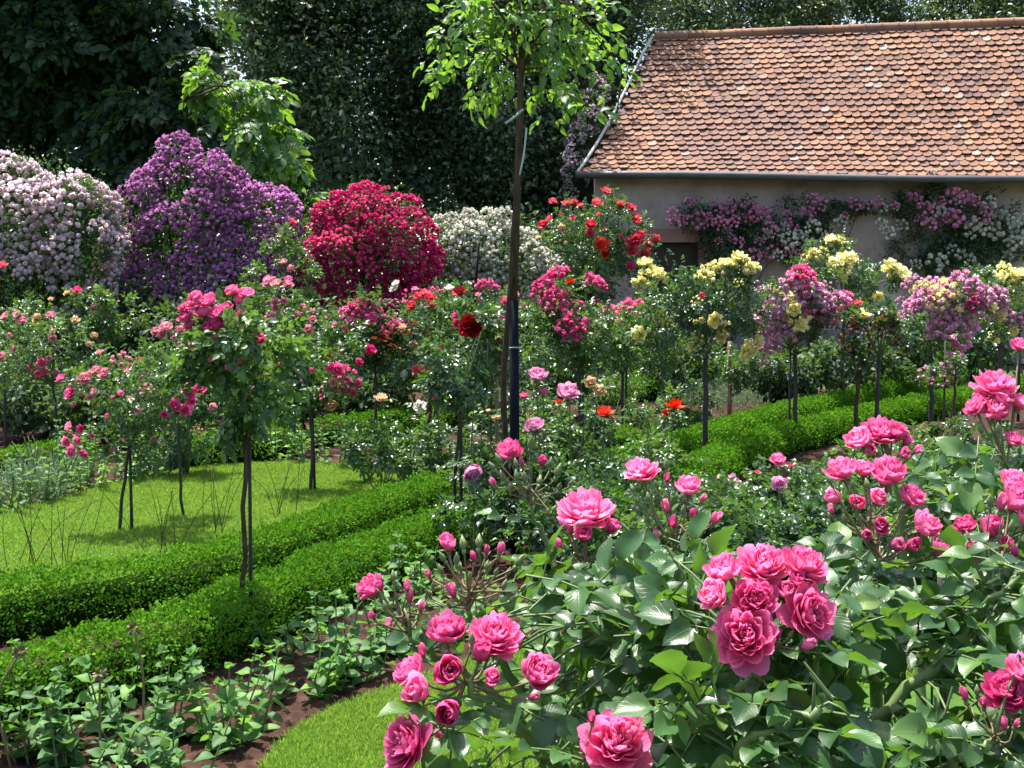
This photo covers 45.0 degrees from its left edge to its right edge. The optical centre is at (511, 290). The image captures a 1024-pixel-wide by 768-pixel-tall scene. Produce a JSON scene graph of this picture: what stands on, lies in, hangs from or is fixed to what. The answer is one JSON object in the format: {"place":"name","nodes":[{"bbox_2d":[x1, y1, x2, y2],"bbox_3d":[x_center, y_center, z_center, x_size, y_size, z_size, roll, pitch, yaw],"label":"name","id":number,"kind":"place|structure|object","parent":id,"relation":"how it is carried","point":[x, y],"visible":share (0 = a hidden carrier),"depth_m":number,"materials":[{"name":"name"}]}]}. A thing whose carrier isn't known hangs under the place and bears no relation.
{"place":"outdoors","nodes":[
{"label":"outdoors","id":0,"kind":"place"},
{"bbox_2d":[0,459,434,594],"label":"lawn","id":1,"kind":"structure","parent":0,"point":[85,551],"depth_m":8.39,"materials":[{"name":"green plant"}]},
{"bbox_2d":[54,341,217,529],"bbox_3d":[-2.403,0.993,8.017,0.873,1.318,0.829,0,0,44],"label":"standard rose","id":2,"kind":"object","parent":1,"relation":"on","point":[145,420],"visible":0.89,"depth_m":7.98,"materials":[{"name":"green plant"}]},
{"bbox_2d":[146,321,215,514],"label":"rose bush","id":3,"kind":"object","parent":1,"relation":"on","point":[159,331],"visible":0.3,"depth_m":8.53,"materials":[{"name":"green plant"}]},
{"bbox_2d":[252,320,376,489],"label":"standard rose","id":4,"kind":"object","parent":1,"relation":"on","point":[328,388],"visible":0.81,"depth_m":9.61,"materials":[{"name":"green plant"}]},
{"bbox_2d":[328,418,413,482],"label":"rose bush","id":5,"kind":"object","parent":1,"relation":"on","point":[355,448],"visible":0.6,"depth_m":10.02,"materials":[{"name":"green plant"}]},
{"bbox_2d":[364,412,447,480],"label":"rose bush","id":6,"kind":"object","parent":1,"relation":"on","point":[383,453],"visible":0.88,"depth_m":9.53,"materials":[{"name":"green plant"}]},
{"bbox_2d":[0,513,978,767],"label":"soil bed","id":7,"kind":"object","parent":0,"point":[295,705],"visible":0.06,"depth_m":5.00,"materials":[{"name":"brown soil"}]},
{"bbox_2d":[0,644,97,767],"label":"leafy perennial","id":8,"kind":"object","parent":7,"relation":"on","point":[28,729],"visible":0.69,"depth_m":4.23,"materials":[{"name":"green plant"}]},
{"bbox_2d":[36,667,158,767],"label":"leafy perennial","id":9,"kind":"object","parent":7,"relation":"on","point":[69,744],"visible":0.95,"depth_m":4.14,"materials":[{"name":"green plant"}]},
{"bbox_2d":[68,644,178,735],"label":"leafy perennial","id":10,"kind":"object","parent":7,"relation":"on","point":[86,697],"visible":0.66,"depth_m":4.51,"materials":[{"name":"green plant"}]},
{"bbox_2d":[81,621,201,762],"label":"leafy perennial","id":11,"kind":"object","parent":7,"relation":"on","point":[163,717],"visible":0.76,"depth_m":4.26,"materials":[{"name":"green plant"}]},
{"bbox_2d":[110,703,239,767],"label":"leafy perennial","id":12,"kind":"object","parent":7,"relation":"on","point":[167,753],"visible":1,"depth_m":3.93,"materials":[{"name":"green plant"}]},
{"bbox_2d":[155,284,312,606],"bbox_3d":[-1.240,0.812,5.573,0.664,1.678,0.511,0,0,17],"label":"standard rose","id":13,"kind":"object","parent":7,"relation":"on","point":[228,357],"visible":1,"depth_m":5.50,"materials":[{"name":"green plant"}]},
{"bbox_2d":[180,638,287,751],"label":"leafy perennial","id":14,"kind":"object","parent":7,"relation":"on","point":[247,727],"visible":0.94,"depth_m":4.36,"materials":[{"name":"green plant"}]},
{"bbox_2d":[0,469,470,640],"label":"box hedge","id":15,"kind":"object","parent":7,"relation":"on","point":[50,607],"visible":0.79,"depth_m":6.17,"materials":[{"name":"green plant"}]},
{"bbox_2d":[0,495,519,736],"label":"box hedge","id":16,"kind":"object","parent":7,"relation":"on","point":[218,636],"visible":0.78,"depth_m":5.27,"materials":[{"name":"green plant"}]},
{"bbox_2d":[264,623,360,705],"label":"leafy perennial","id":17,"kind":"object","parent":7,"relation":"on","point":[323,679],"visible":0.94,"depth_m":4.86,"materials":[{"name":"green plant"}]},
{"bbox_2d":[289,589,361,677],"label":"leafy perennial","id":18,"kind":"object","parent":7,"relation":"on","point":[333,634],"visible":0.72,"depth_m":5.16,"materials":[{"name":"green plant"}]},
{"bbox_2d":[317,594,395,684],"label":"leafy perennial","id":19,"kind":"object","parent":7,"relation":"on","point":[367,661],"visible":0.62,"depth_m":5.08,"materials":[{"name":"green plant"}]},
{"bbox_2d":[351,567,450,659],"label":"leafy perennial","id":20,"kind":"object","parent":7,"relation":"on","point":[379,606],"visible":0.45,"depth_m":5.45,"materials":[{"name":"green plant"}]},
{"bbox_2d":[412,286,505,513],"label":"standard rose","id":21,"kind":"object","parent":7,"relation":"on","point":[473,326],"visible":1,"depth_m":8.06,"materials":[{"name":"green plant"}]},
{"bbox_2d":[426,472,526,568],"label":"rose bush","id":22,"kind":"object","parent":7,"relation":"on","point":[500,499],"visible":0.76,"depth_m":7.06,"materials":[{"name":"green plant"}]},
{"bbox_2d":[505,59,526,553],"bbox_3d":[0.024,0.146,7.536,0.140,3.108,0.107,0,0,0],"label":"stake","id":23,"kind":"object","parent":7,"relation":"on","point":[514,347],"visible":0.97,"depth_m":7.52,"materials":[{"name":"wood"}]},
{"bbox_2d":[413,0,643,548],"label":"young tree","id":24,"kind":"object","parent":7,"relation":"on","point":[526,25],"visible":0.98,"depth_m":7.57,"materials":[{"name":"green plant"}]},
{"bbox_2d":[505,492,582,574],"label":"rose bush","id":25,"kind":"object","parent":7,"relation":"on","point":[550,524],"visible":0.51,"depth_m":6.82,"materials":[{"name":"green plant"}]},
{"bbox_2d":[519,449,606,507],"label":"rose bush","id":26,"kind":"object","parent":7,"relation":"on","point":[563,479],"visible":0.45,"depth_m":8.16,"materials":[{"name":"green plant"}]},
{"bbox_2d":[541,376,616,501],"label":"rose bush","id":27,"kind":"object","parent":7,"relation":"on","point":[568,390],"visible":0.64,"depth_m":8.75,"materials":[{"name":"green plant"}]},
{"bbox_2d":[556,465,674,546],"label":"rose bush","id":28,"kind":"object","parent":7,"relation":"on","point":[623,511],"visible":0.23,"depth_m":7.36,"materials":[{"name":"green plant"}]},
{"bbox_2d":[558,504,700,579],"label":"rose bush","id":29,"kind":"object","parent":7,"relation":"on","point":[568,548],"visible":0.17,"depth_m":6.15,"materials":[{"name":"green plant"}]},
{"bbox_2d":[594,418,688,487],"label":"rose bush","id":30,"kind":"object","parent":7,"relation":"on","point":[611,467],"visible":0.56,"depth_m":8.52,"materials":[{"name":"green plant"}]},
{"bbox_2d":[614,479,742,569],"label":"rose bush","id":31,"kind":"object","parent":7,"relation":"on","point":[660,514],"visible":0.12,"depth_m":6.62,"materials":[{"name":"green plant"}]},
{"bbox_2d":[687,475,812,586],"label":"rose bush","id":32,"kind":"object","parent":7,"relation":"on","point":[726,520],"visible":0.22,"depth_m":6.44,"materials":[{"name":"green plant"}]},
{"bbox_2d":[707,503,797,601],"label":"rose bush","id":33,"kind":"object","parent":7,"relation":"on","point":[749,530],"visible":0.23,"depth_m":6.04,"materials":[{"name":"green plant"}]},
{"bbox_2d":[749,468,850,536],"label":"rose bush","id":34,"kind":"object","parent":7,"relation":"on","point":[769,492],"visible":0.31,"depth_m":7.21,"materials":[{"name":"green plant"}]},
{"bbox_2d":[766,507,867,580],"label":"rose bush","id":35,"kind":"object","parent":7,"relation":"on","point":[792,527],"visible":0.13,"depth_m":6.26,"materials":[{"name":"green plant"}]},
{"bbox_2d":[778,481,889,562],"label":"rose bush","id":36,"kind":"object","parent":7,"relation":"on","point":[813,509],"visible":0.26,"depth_m":6.56,"materials":[{"name":"green plant"}]},
{"bbox_2d":[0,388,1023,508],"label":"back soil bed","id":37,"kind":"object","parent":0,"point":[817,454],"visible":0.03,"depth_m":13.40,"materials":[{"name":"brown soil"}]},
{"bbox_2d":[0,446,81,503],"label":"lavender","id":38,"kind":"object","parent":37,"relation":"on","point":[35,492],"visible":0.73,"depth_m":9.24,"materials":[{"name":"green plant"}]},
{"bbox_2d":[0,346,83,442],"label":"leafy shrub","id":39,"kind":"object","parent":37,"relation":"on","point":[27,416],"visible":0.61,"depth_m":12.88,"materials":[{"name":"green plant"}]},
{"bbox_2d":[0,294,114,451],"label":"standard rose","id":40,"kind":"object","parent":37,"relation":"on","point":[35,366],"visible":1,"depth_m":11.79,"materials":[{"name":"green plant"}]},
{"bbox_2d":[0,138,151,411],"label":"climbing rose","id":41,"kind":"object","parent":37,"relation":"on","point":[46,205],"visible":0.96,"depth_m":15.65,"materials":[{"name":"white plant"}]},
{"bbox_2d":[43,282,149,387],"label":"rose bush","id":42,"kind":"object","parent":37,"relation":"on","point":[98,322],"visible":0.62,"depth_m":14.40,"materials":[{"name":"green plant"}]},
{"bbox_2d":[33,349,169,444],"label":"leafy shrub","id":43,"kind":"object","parent":37,"relation":"on","point":[65,411],"visible":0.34,"depth_m":12.39,"materials":[{"name":"green plant"}]},
{"bbox_2d":[27,270,176,380],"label":"leafy shrub","id":44,"kind":"object","parent":37,"relation":"on","point":[140,301],"visible":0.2,"depth_m":15.82,"materials":[{"name":"green plant"}]},
{"bbox_2d":[110,274,233,371],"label":"leafy shrub","id":45,"kind":"object","parent":37,"relation":"on","point":[172,315],"visible":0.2,"depth_m":15.43,"materials":[{"name":"green plant"}]},
{"bbox_2d":[118,326,239,476],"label":"rose bush","id":46,"kind":"object","parent":37,"relation":"on","point":[188,453],"visible":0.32,"depth_m":10.49,"materials":[{"name":"green plant"}]},
{"bbox_2d":[78,129,311,343],"bbox_3d":[-4.331,-0.305,17.038,3.330,3.834,2.246,0,0,0],"label":"climbing rose","id":47,"kind":"object","parent":37,"relation":"on","point":[162,166],"visible":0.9,"depth_m":16.57,"materials":[{"name":"purple plant"}]},
{"bbox_2d":[164,420,310,469],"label":"box hedge","id":48,"kind":"object","parent":37,"relation":"on","point":[259,451],"visible":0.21,"depth_m":11.35,"materials":[{"name":"green plant"}]},
{"bbox_2d":[236,218,323,395],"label":"rose bush","id":49,"kind":"object","parent":37,"relation":"on","point":[256,301],"visible":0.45,"depth_m":14.00,"materials":[{"name":"green plant"}]},
{"bbox_2d":[254,273,338,433],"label":"rose bush","id":50,"kind":"object","parent":37,"relation":"on","point":[297,307],"visible":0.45,"depth_m":12.41,"materials":[{"name":"green plant"}]},
{"bbox_2d":[316,283,418,456],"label":"standard rose","id":51,"kind":"object","parent":37,"relation":"on","point":[363,307],"visible":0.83,"depth_m":11.06,"materials":[{"name":"green plant"}]},
{"bbox_2d":[287,157,457,393],"bbox_3d":[-1.914,-0.123,16.926,2.349,3.462,1.802,0,0,0],"label":"climbing rose","id":52,"kind":"object","parent":37,"relation":"on","point":[325,225],"visible":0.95,"depth_m":16.60,"materials":[{"name":"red plant"}]},
{"bbox_2d":[326,330,427,422],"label":"leafy shrub","id":53,"kind":"object","parent":37,"relation":"on","point":[388,388],"visible":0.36,"depth_m":13.72,"materials":[{"name":"green plant"}]},
{"bbox_2d":[306,403,493,447],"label":"box hedge","id":54,"kind":"object","parent":37,"relation":"on","point":[451,419],"visible":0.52,"depth_m":13.14,"materials":[{"name":"green plant"}]},
{"bbox_2d":[363,303,471,449],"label":"standard rose","id":55,"kind":"object","parent":37,"relation":"on","point":[405,375],"visible":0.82,"depth_m":10.99,"materials":[{"name":"green plant"}]},
{"bbox_2d":[389,277,465,449],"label":"standard rose","id":56,"kind":"object","parent":37,"relation":"on","point":[434,308],"visible":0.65,"depth_m":11.71,"materials":[{"name":"green plant"}]},
{"bbox_2d":[415,419,492,485],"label":"rose bush","id":57,"kind":"object","parent":37,"relation":"on","point":[431,462],"visible":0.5,"depth_m":9.34,"materials":[{"name":"green plant"}]},
{"bbox_2d":[427,276,557,441],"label":"rose bush","id":58,"kind":"object","parent":37,"relation":"on","point":[527,340],"visible":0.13,"depth_m":12.90,"materials":[{"name":"green plant"}]},
{"bbox_2d":[451,277,533,452],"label":"standard rose","id":59,"kind":"object","parent":37,"relation":"on","point":[495,353],"visible":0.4,"depth_m":10.55,"materials":[{"name":"green plant"}]},
{"bbox_2d":[413,203,572,344],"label":"climbing rose","id":60,"kind":"object","parent":37,"relation":"on","point":[481,264],"visible":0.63,"depth_m":17.67,"materials":[{"name":"white plant"}]},
{"bbox_2d":[498,399,581,491],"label":"rose bush","id":61,"kind":"object","parent":37,"relation":"on","point":[558,430],"visible":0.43,"depth_m":8.98,"materials":[{"name":"green plant"}]},
{"bbox_2d":[519,265,645,455],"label":"standard rose","id":62,"kind":"object","parent":37,"relation":"on","point":[555,304],"visible":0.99,"depth_m":9.76,"materials":[{"name":"green plant"}]},
{"bbox_2d":[533,184,661,406],"bbox_3d":[1.174,0.095,16.994,1.783,3.112,1.200,0,0,0],"label":"standard rose","id":63,"kind":"object","parent":37,"relation":"on","point":[632,242],"visible":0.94,"depth_m":16.84,"materials":[{"name":"green plant"}]},
{"bbox_2d":[614,256,691,412],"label":"standard rose","id":64,"kind":"object","parent":37,"relation":"on","point":[655,271],"visible":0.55,"depth_m":13.13,"materials":[{"name":"green plant"}]},
{"bbox_2d":[620,380,700,435],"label":"rose bush","id":65,"kind":"object","parent":37,"relation":"on","point":[641,416],"visible":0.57,"depth_m":11.74,"materials":[{"name":"green plant"}]},
{"bbox_2d":[630,330,727,399],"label":"leafy shrub","id":66,"kind":"object","parent":37,"relation":"on","point":[695,374],"visible":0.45,"depth_m":17.74,"materials":[{"name":"green plant"}]},
{"bbox_2d":[657,364,724,429],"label":"rose bush","id":67,"kind":"object","parent":37,"relation":"on","point":[697,416],"visible":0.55,"depth_m":12.94,"materials":[{"name":"green plant"}]},
{"bbox_2d":[636,248,774,445],"bbox_3d":[1.824,0.631,11.227,1.185,2.039,1.015,0,0,-18],"label":"standard rose","id":68,"kind":"object","parent":37,"relation":"on","point":[743,319],"visible":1,"depth_m":11.16,"materials":[{"name":"green plant"}]},
{"bbox_2d":[708,339,788,415],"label":"rose bush","id":69,"kind":"object","parent":37,"relation":"on","point":[749,371],"visible":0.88,"depth_m":15.41,"materials":[{"name":"green plant"}]},
{"bbox_2d":[545,366,981,506],"bbox_3d":[4.089,1.420,15.417,0.776,0.382,15.306,0,0,31],"label":"box hedge","id":70,"kind":"object","parent":37,"relation":"on","point":[826,400],"visible":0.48,"depth_m":13.76,"materials":[{"name":"green plant"}]},
{"bbox_2d":[527,374,1023,569],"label":"box hedge","id":71,"kind":"object","parent":37,"relation":"on","point":[728,454],"visible":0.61,"depth_m":12.09,"materials":[{"name":"green plant"}]},
{"bbox_2d":[738,345,843,412],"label":"leafy shrub","id":72,"kind":"object","parent":37,"relation":"on","point":[814,376],"visible":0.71,"depth_m":15.78,"materials":[{"name":"green plant"}]},
{"bbox_2d":[742,244,858,432],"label":"standard rose","id":73,"kind":"object","parent":37,"relation":"on","point":[813,307],"visible":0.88,"depth_m":12.00,"materials":[{"name":"pink plant"}]},
{"bbox_2d":[793,228,913,396],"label":"standard rose","id":74,"kind":"object","parent":37,"relation":"on","point":[863,273],"visible":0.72,"depth_m":15.81,"materials":[{"name":"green plant"}]},
{"bbox_2d":[799,332,908,390],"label":"leafy shrub","id":75,"kind":"object","parent":37,"relation":"on","point":[835,355],"visible":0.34,"depth_m":16.79,"materials":[{"name":"green plant"}]},
{"bbox_2d":[830,294,927,453],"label":"standard rose","id":76,"kind":"object","parent":37,"relation":"on","point":[884,317],"visible":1,"depth_m":11.86,"materials":[{"name":"green plant"}]},
{"bbox_2d":[904,341,968,436],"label":"standard rose","id":77,"kind":"object","parent":37,"relation":"on","point":[912,371],"visible":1,"depth_m":12.38,"materials":[{"name":"green plant"}]},
{"bbox_2d":[879,263,1023,437],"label":"standard rose","id":78,"kind":"object","parent":37,"relation":"on","point":[971,298],"visible":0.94,"depth_m":12.99,"materials":[{"name":"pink plant"}]},
{"bbox_2d":[932,308,1023,385],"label":"leafy shrub","id":79,"kind":"object","parent":37,"relation":"on","point":[978,351],"visible":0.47,"depth_m":18.76,"materials":[{"name":"green plant"}]},
{"bbox_2d":[961,253,1023,421],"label":"standard rose","id":80,"kind":"object","parent":37,"relation":"on","point":[1015,274],"visible":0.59,"depth_m":14.85,"materials":[{"name":"green plant"}]},
{"bbox_2d":[3,299,1023,388],"bbox_3d":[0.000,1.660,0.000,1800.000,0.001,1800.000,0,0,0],"label":"ground","id":81,"kind":"structure","parent":0,"point":[603,370],"depth_m":26.17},
{"bbox_2d":[0,0,329,374],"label":"walnut tree","id":82,"kind":"object","parent":81,"relation":"on","point":[74,74],"visible":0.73,"depth_m":19.81,"materials":[{"name":"green plant"}]},
{"bbox_2d":[190,0,492,273],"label":"evergreen tree","id":83,"kind":"object","parent":81,"relation":"on","point":[308,52],"visible":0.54,"depth_m":28.19,"materials":[{"name":"green plant"}]},
{"bbox_2d":[329,0,642,299],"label":"evergreen tree","id":84,"kind":"object","parent":81,"relation":"on","point":[496,160],"visible":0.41,"depth_m":29.18,"materials":[{"name":"green plant"}]},
{"bbox_2d":[427,200,608,364],"bbox_3d":[-0.091,-0.134,25.998,4.273,3.722,4.292,0,0,0],"label":"laurel bush","id":85,"kind":"object","parent":81,"relation":"on","point":[533,224],"visible":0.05,"depth_m":25.39,"materials":[{"name":"green plant"}]},
{"bbox_2d":[520,198,632,350],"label":"laurel bush","id":86,"kind":"object","parent":81,"relation":"on","point":[603,296],"visible":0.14,"depth_m":25.99,"materials":[{"name":"green plant"}]},
{"bbox_2d":[482,0,707,337],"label":"evergreen tree","id":87,"kind":"object","parent":81,"relation":"on","point":[638,7],"visible":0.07,"depth_m":31.33,"materials":[{"name":"green plant"}]},
{"bbox_2d":[589,344,805,405],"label":"box hedge","id":88,"kind":"object","parent":81,"relation":"on","point":[651,388],"visible":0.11,"depth_m":17.70,"materials":[{"name":"green plant"}]},
{"bbox_2d":[628,0,865,70],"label":"evergreen tree","id":89,"kind":"object","parent":81,"relation":"on","point":[722,13],"visible":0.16,"depth_m":36.67,"materials":[{"name":"green plant"}]},
{"bbox_2d":[576,17,1023,362],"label":"plastered barn","id":90,"kind":"structure","parent":81,"relation":"on","point":[768,117],"depth_m":27.97,"materials":[{"name":"tile"}]},
{"bbox_2d":[553,70,620,342],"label":"climbing rose","id":91,"kind":"object","parent":90,"relation":"attached to","point":[572,182],"visible":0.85,"depth_m":28.28,"materials":[{"name":"green plant"}]},
{"bbox_2d":[634,229,708,361],"bbox_3d":[3.555,0.121,27.500,1.692,2.959,0.320,0,0,0],"label":"door","id":92,"kind":"structure","parent":90,"relation":"in","point":[667,235],"depth_m":27.58,"materials":[{"name":"brown wood"}]},
{"bbox_2d":[665,192,792,354],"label":"climbing rose","id":93,"kind":"object","parent":90,"relation":"attached to","point":[708,223],"visible":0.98,"depth_m":26.89,"materials":[{"name":"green plant"}]},
{"bbox_2d":[769,190,874,355],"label":"climbing rose","id":94,"kind":"object","parent":90,"relation":"attached to","point":[859,209],"visible":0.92,"depth_m":26.89,"materials":[{"name":"green plant"}]},
{"bbox_2d":[867,169,1023,346],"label":"climbing rose","id":95,"kind":"object","parent":90,"relation":"attached to","point":[969,231],"visible":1,"depth_m":26.89,"materials":[{"name":"green plant"}]},
{"bbox_2d":[751,0,980,25],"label":"evergreen tree","id":96,"kind":"object","parent":81,"relation":"on","point":[875,9],"visible":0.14,"depth_m":37.74,"materials":[{"name":"green plant"}]},
{"bbox_2d":[883,0,1023,21],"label":"evergreen tree","id":97,"kind":"object","parent":81,"relation":"on","point":[992,9],"visible":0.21,"depth_m":36.92,"materials":[{"name":"green plant"}]},
{"bbox_2d":[256,612,997,767],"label":"grass path","id":98,"kind":"structure","parent":0,"point":[956,700],"depth_m":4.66,"materials":[{"name":"green plant"}]},
{"bbox_2d":[355,523,688,767],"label":"rose bush","id":99,"kind":"object","parent":98,"relation":"on","point":[603,739],"visible":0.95,"depth_m":1.28,"materials":[{"name":"green plant"}]},
{"bbox_2d":[472,436,745,767],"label":"rose bush","id":100,"kind":"object","parent":98,"relation":"on","point":[587,509],"visible":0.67,"depth_m":1.88,"materials":[{"name":"green plant"}]},
{"bbox_2d":[599,510,941,767],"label":"rose bush","id":101,"kind":"object","parent":98,"relation":"on","point":[796,661],"visible":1,"depth_m":1.15,"materials":[{"name":"green plant"}]},
{"bbox_2d":[791,415,1023,767],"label":"rose bush","id":102,"kind":"object","parent":98,"relation":"on","point":[916,500],"visible":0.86,"depth_m":1.51,"materials":[{"name":"green plant"}]},
{"bbox_2d":[883,337,1023,767],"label":"rose bush","id":103,"kind":"object","parent":98,"relation":"on","point":[996,397],"visible":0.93,"depth_m":1.43,"materials":[{"name":"green plant"}]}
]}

